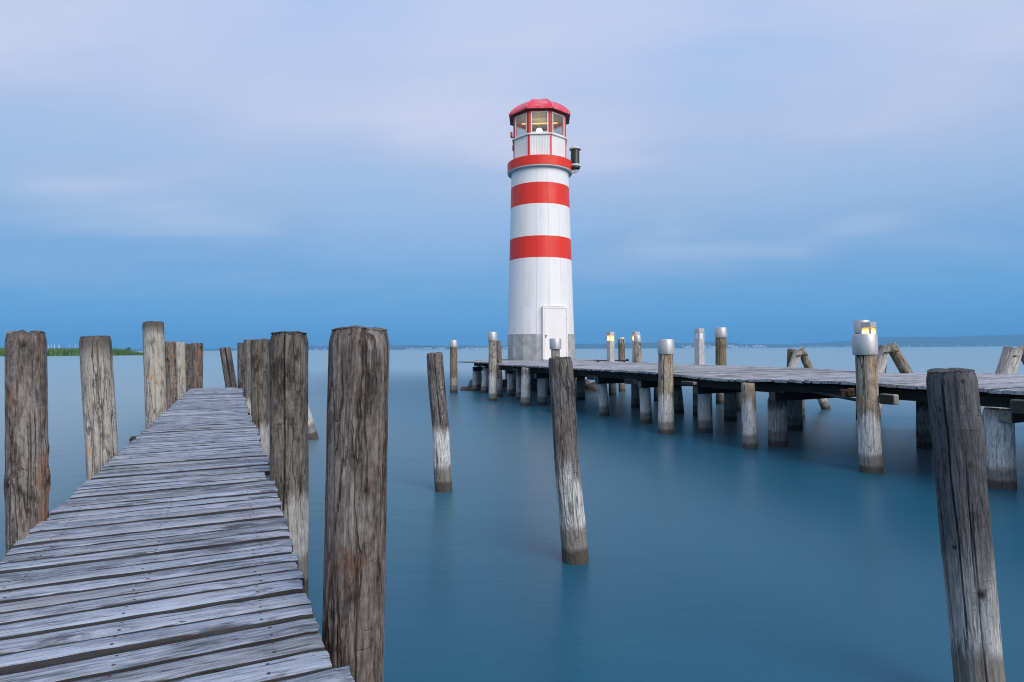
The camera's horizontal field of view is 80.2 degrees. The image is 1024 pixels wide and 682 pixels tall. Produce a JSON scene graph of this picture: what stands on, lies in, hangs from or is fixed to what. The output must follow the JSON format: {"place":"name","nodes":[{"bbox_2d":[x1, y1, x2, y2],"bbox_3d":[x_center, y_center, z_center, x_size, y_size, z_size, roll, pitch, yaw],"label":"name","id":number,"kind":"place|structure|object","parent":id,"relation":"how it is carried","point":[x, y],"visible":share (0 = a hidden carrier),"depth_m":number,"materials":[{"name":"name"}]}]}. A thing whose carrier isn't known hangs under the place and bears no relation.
{"place":"outdoors","nodes":[
{"label":"outdoors","id":0,"kind":"place"},
{"bbox_2d":[0,346,1023,681],"bbox_3d":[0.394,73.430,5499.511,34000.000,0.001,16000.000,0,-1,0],"label":"lake water","id":1,"kind":"structure","parent":0,"point":[810,552],"depth_m":5.35,"materials":[{"name":"blue liquid"}]},
{"bbox_2d":[4,329,50,553],"bbox_3d":[-2.476,1.123,3.113,0.184,2.363,0.180,-1,-1,0],"label":"mooring post","id":2,"kind":"object","parent":1,"relation":"in","point":[27,478],"visible":0.57,"depth_m":3.06,"materials":[{"name":"wood"}]},
{"bbox_2d":[79,335,118,479],"bbox_3d":[-3.323,1.143,4.947,0.229,2.381,0.229,-4,-1,0],"label":"mooring post","id":3,"kind":"object","parent":1,"relation":"in","point":[98,401],"visible":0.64,"depth_m":4.87,"materials":[{"name":"wood"}]},
{"bbox_2d":[142,321,166,428],"bbox_3d":[-4.848,1.057,8.288,0.263,2.656,0.259,-2,-1,0],"label":"mooring post","id":4,"kind":"object","parent":1,"relation":"in","point":[154,370],"visible":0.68,"depth_m":8.19,"materials":[{"name":"grey wood"}]},
{"bbox_2d":[165,341,177,408],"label":"mooring post","id":5,"kind":"object","parent":1,"relation":"in","point":[171,371],"visible":0.48,"depth_m":10.22,"materials":[{"name":"wood"}]},
{"bbox_2d":[0,387,354,681],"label":"wooden jetty","id":6,"kind":"object","parent":1,"relation":"in","point":[160,549],"visible":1,"depth_m":2.27,"materials":[{"name":"wood"}]},
{"bbox_2d":[176,342,185,399],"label":"mooring post","id":7,"kind":"object","parent":1,"relation":"in","point":[181,369],"visible":0.48,"depth_m":11.92,"materials":[{"name":"grey wood"}]},
{"bbox_2d":[185,343,191,391],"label":"mooring post","id":8,"kind":"object","parent":1,"relation":"in","point":[188,353],"visible":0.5,"depth_m":13.53,"materials":[{"name":"wood"}]},
{"bbox_2d":[191,343,202,388],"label":"mooring post","id":9,"kind":"object","parent":1,"relation":"in","point":[197,365],"visible":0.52,"depth_m":13.89,"materials":[{"name":"wood"}]},
{"bbox_2d":[220,347,236,387],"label":"mooring post","id":10,"kind":"object","parent":1,"relation":"in","point":[228,367],"visible":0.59,"depth_m":14.21,"materials":[{"name":"wood"}]},
{"bbox_2d":[237,343,243,395],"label":"mooring post","id":11,"kind":"object","parent":1,"relation":"in","point":[240,363],"visible":0.49,"depth_m":13.83,"materials":[{"name":"wood"}]},
{"bbox_2d":[243,339,250,415],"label":"mooring post","id":12,"kind":"object","parent":1,"relation":"in","point":[247,369],"visible":0.4,"depth_m":11.31,"materials":[{"name":"wood"}]},
{"bbox_2d":[250,338,269,476],"bbox_3d":[-3.295,1.170,7.984,0.256,2.405,0.253,-1,-1,0],"label":"mooring post","id":13,"kind":"object","parent":1,"relation":"in","point":[260,396],"visible":0.6,"depth_m":7.89,"materials":[{"name":"wood"}]},
{"bbox_2d":[269,331,308,595],"bbox_3d":[-1.496,1.122,4.087,0.250,2.378,0.254,0,-1,0],"label":"mooring post","id":14,"kind":"object","parent":1,"relation":"in","point":[288,416],"visible":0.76,"depth_m":4.00,"materials":[{"name":"wood"}]},
{"bbox_2d":[308,404,318,439],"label":"mooring post","id":15,"kind":"object","parent":1,"relation":"in","point":[312,433],"visible":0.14,"depth_m":11.18,"materials":[{"name":"grey wood"}]},
{"bbox_2d":[322,325,389,681],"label":"mooring post","id":16,"kind":"object","parent":1,"relation":"in","point":[354,582],"visible":0.97,"depth_m":1.86,"materials":[{"name":"wood"}]},
{"bbox_2d":[427,352,451,491],"bbox_3d":[-0.829,1.238,7.114,0.215,2.221,0.209,-4,-1,0],"label":"mooring post","id":17,"kind":"object","parent":1,"relation":"in","point":[440,431],"visible":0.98,"depth_m":7.04,"materials":[{"name":"grey wood"}]},
{"bbox_2d":[450,340,457,392],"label":"capped post","id":18,"kind":"object","parent":1,"relation":"in","point":[453,370],"visible":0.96,"depth_m":23.08,"materials":[{"name":"wood"}]},
{"bbox_2d":[488,332,496,400],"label":"capped post","id":19,"kind":"object","parent":1,"relation":"in","point":[492,338],"visible":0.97,"depth_m":19.27,"materials":[{"name":"wood"}]},
{"bbox_2d":[496,341,502,396],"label":"mooring post","id":20,"kind":"object","parent":1,"relation":"in","point":[499,375],"visible":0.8,"depth_m":20.81,"materials":[{"name":"wood"}]},
{"bbox_2d":[503,385,515,391],"bbox_3d":[-0.091,1.924,23.573,0.590,0.548,0.702,0,-1,-7],"label":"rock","id":21,"kind":"object","parent":1,"relation":"in","point":[504,388],"visible":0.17,"depth_m":23.39,"materials":[{"name":"black stone"}]},
{"bbox_2d":[549,338,560,412],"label":"capped post","id":22,"kind":"object","parent":1,"relation":"in","point":[555,345],"visible":0.29,"depth_m":15.63,"materials":[{"name":"metal"}]},
{"bbox_2d":[548,356,588,564],"bbox_3d":[0.455,1.213,4.737,0.208,2.196,0.205,-4,-1,0],"label":"mooring post","id":23,"kind":"object","parent":1,"relation":"in","point":[574,544],"visible":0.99,"depth_m":4.66,"materials":[{"name":"grey wood"}]},
{"bbox_2d":[585,384,596,390],"bbox_3d":[3.012,1.913,23.767,0.689,0.477,0.623,0,-1,13],"label":"rock","id":24,"kind":"object","parent":1,"relation":"in","point":[589,387],"visible":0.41,"depth_m":23.52,"materials":[{"name":"grey stone"}]},
{"bbox_2d":[618,337,625,391],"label":"capped post","id":25,"kind":"object","parent":1,"relation":"in","point":[621,354],"visible":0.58,"depth_m":23.19,"materials":[{"name":"wood"}]},
{"bbox_2d":[633,335,641,362],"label":"capped post","id":26,"kind":"object","parent":1,"relation":"in","point":[637,349],"visible":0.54,"depth_m":20.65,"materials":[{"name":"metal"}]},
{"bbox_2d":[658,339,673,434],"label":"capped post","id":27,"kind":"object","parent":1,"relation":"in","point":[665,391],"visible":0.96,"depth_m":11.63,"materials":[{"name":"wood"}]},
{"bbox_2d":[714,327,726,404],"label":"capped post","id":28,"kind":"object","parent":1,"relation":"in","point":[720,334],"visible":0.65,"depth_m":17.71,"materials":[{"name":"wood"}]},
{"bbox_2d":[458,359,1023,489],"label":"lighthouse pier","id":29,"kind":"structure","parent":1,"relation":"in","point":[790,390],"depth_m":10.65,"materials":[{"name":"wood"}]},
{"bbox_2d":[505,99,580,379],"bbox_3d":[1.258,-3.985,26.621,3.138,13.150,3.214,0,-1,-24],"label":"lighthouse","id":30,"kind":"object","parent":29,"relation":"on","point":[540,166],"visible":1,"depth_m":25.54,"materials":[{"name":"paint"}]},
{"bbox_2d":[515,112,526,137],"bbox_3d":[0.390,-9.209,25.973,0.050,0.930,0.735,0,-1,-42],"label":"window frame","id":31,"kind":"structure","parent":30,"relation":"in","point":[526,112],"depth_m":25.97,"materials":[{"name":"white metal"}]},
{"bbox_2d":[531,111,547,132],"bbox_3d":[1.160,-9.218,25.610,0.735,0.930,0.050,0,-1,3],"label":"window frame","id":32,"kind":"structure","parent":30,"relation":"in","point":[531,111],"depth_m":25.59,"materials":[{"name":"white metal"}]},
{"bbox_2d":[544,308,566,358],"bbox_3d":[1.816,-0.277,25.218,1.038,2.147,0.100,0,-1,-21],"label":"door","id":33,"kind":"structure","parent":30,"relation":"in","point":[555,319],"depth_m":25.21,"materials":[{"name":"paint"}]},
{"bbox_2d":[552,112,563,135],"bbox_3d":[1.965,-9.219,25.899,0.735,0.930,0.050,0,-1,-42],"label":"window frame","id":34,"kind":"structure","parent":30,"relation":"in","point":[552,112],"depth_m":25.86,"materials":[{"name":"white metal"}]},
{"bbox_2d":[607,332,614,361],"bbox_3d":[3.440,0.208,21.204,0.280,1.050,0.280,0,-1,-28],"label":"bollard lamp","id":35,"kind":"object","parent":29,"relation":"on","point":[610,348],"visible":0.98,"depth_m":21.13,"materials":[{"name":"metal"}]},
{"bbox_2d":[595,359,628,361],"bbox_3d":[3.497,0.681,21.227,1.160,0.120,0.120,0,-1,6],"label":"mooring bar","id":36,"kind":"object","parent":29,"relation":"on","point":[615,360],"visible":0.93,"depth_m":21.19,"materials":[{"name":"metal"}]},
{"bbox_2d":[632,332,639,361],"bbox_3d":[4.309,0.202,21.111,0.280,1.050,0.280,0,-1,-24],"label":"bollard lamp","id":37,"kind":"object","parent":29,"relation":"on","point":[635,333],"visible":0.23,"depth_m":21.08,"materials":[{"name":"metal"}]},
{"bbox_2d":[692,328,706,364],"bbox_3d":[5.345,0.157,17.336,0.280,1.030,0.280,0,-1,-26],"label":"bollard lamp","id":38,"kind":"object","parent":29,"relation":"on","point":[699,346],"visible":1,"depth_m":17.26,"materials":[{"name":"metal"}]},
{"bbox_2d":[787,348,830,409],"bbox_3d":[7.663,1.301,16.150,2.060,2.245,0.600,0,-1,0],"label":"mooring dolphin","id":39,"kind":"object","parent":1,"relation":"in","point":[794,356],"visible":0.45,"depth_m":16.04,"materials":[{"name":"wood"}]},
{"bbox_2d":[854,320,869,419],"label":"capped post","id":40,"kind":"object","parent":1,"relation":"in","point":[856,326],"visible":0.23,"depth_m":13.78,"materials":[{"name":"metal"}]},
{"bbox_2d":[851,333,882,473],"bbox_3d":[4.714,1.167,8.045,0.372,2.534,0.301,0,-1,0],"label":"capped post","id":41,"kind":"object","parent":1,"relation":"in","point":[865,353],"visible":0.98,"depth_m":7.94,"materials":[{"name":"wood"}]},
{"bbox_2d":[860,322,876,333],"bbox_3d":[7.475,0.130,12.746,0.300,1.050,0.300,0,-1,-30],"label":"bollard lamp","id":42,"kind":"object","parent":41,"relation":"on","point":[868,327],"visible":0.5,"depth_m":12.68,"materials":[{"name":"glass"}]},
{"bbox_2d":[877,342,913,417],"bbox_3d":[8.805,1.213,13.963,2.294,2.362,0.735,0,-1,0],"label":"mooring dolphin","id":43,"kind":"object","parent":1,"relation":"in","point":[893,350],"visible":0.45,"depth_m":13.73,"materials":[{"name":"wood"}]},
{"bbox_2d":[926,368,1005,681],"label":"mooring post","id":44,"kind":"object","parent":1,"relation":"in","point":[961,487],"visible":1,"depth_m":2.69,"materials":[{"name":"grey wood"}]},
{"bbox_2d":[982,345,1023,420],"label":"mooring dolphin","id":45,"kind":"object","parent":1,"relation":"in","point":[1011,358],"visible":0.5,"depth_m":11.52,"materials":[{"name":"wood"}]},
{"bbox_2d":[0,0,1023,348],"label":"sky","id":46,"kind":"structure","parent":0,"point":[221,173],"materials":[{"name":"blue"}]},
{"bbox_2d":[47,334,1023,350],"bbox_3d":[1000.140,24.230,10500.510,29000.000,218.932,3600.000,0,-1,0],"label":"hills","id":47,"kind":"structure","parent":0,"point":[996,340],"depth_m":9516.41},
{"bbox_2d":[310,345,1007,349],"bbox_3d":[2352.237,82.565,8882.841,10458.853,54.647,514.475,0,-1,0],"label":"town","id":48,"kind":"object","parent":47,"relation":"on","point":[709,346],"visible":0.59,"depth_m":8724.74},
{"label":"river bank","id":49,"kind":"structure","parent":0,"visible":0},
{"bbox_2d":[0,347,142,355],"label":"reeds","id":50,"kind":"object","parent":49,"relation":"on","point":[66,352],"visible":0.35,"depth_m":223.62,"materials":[{"name":"green plant"}]}
]}

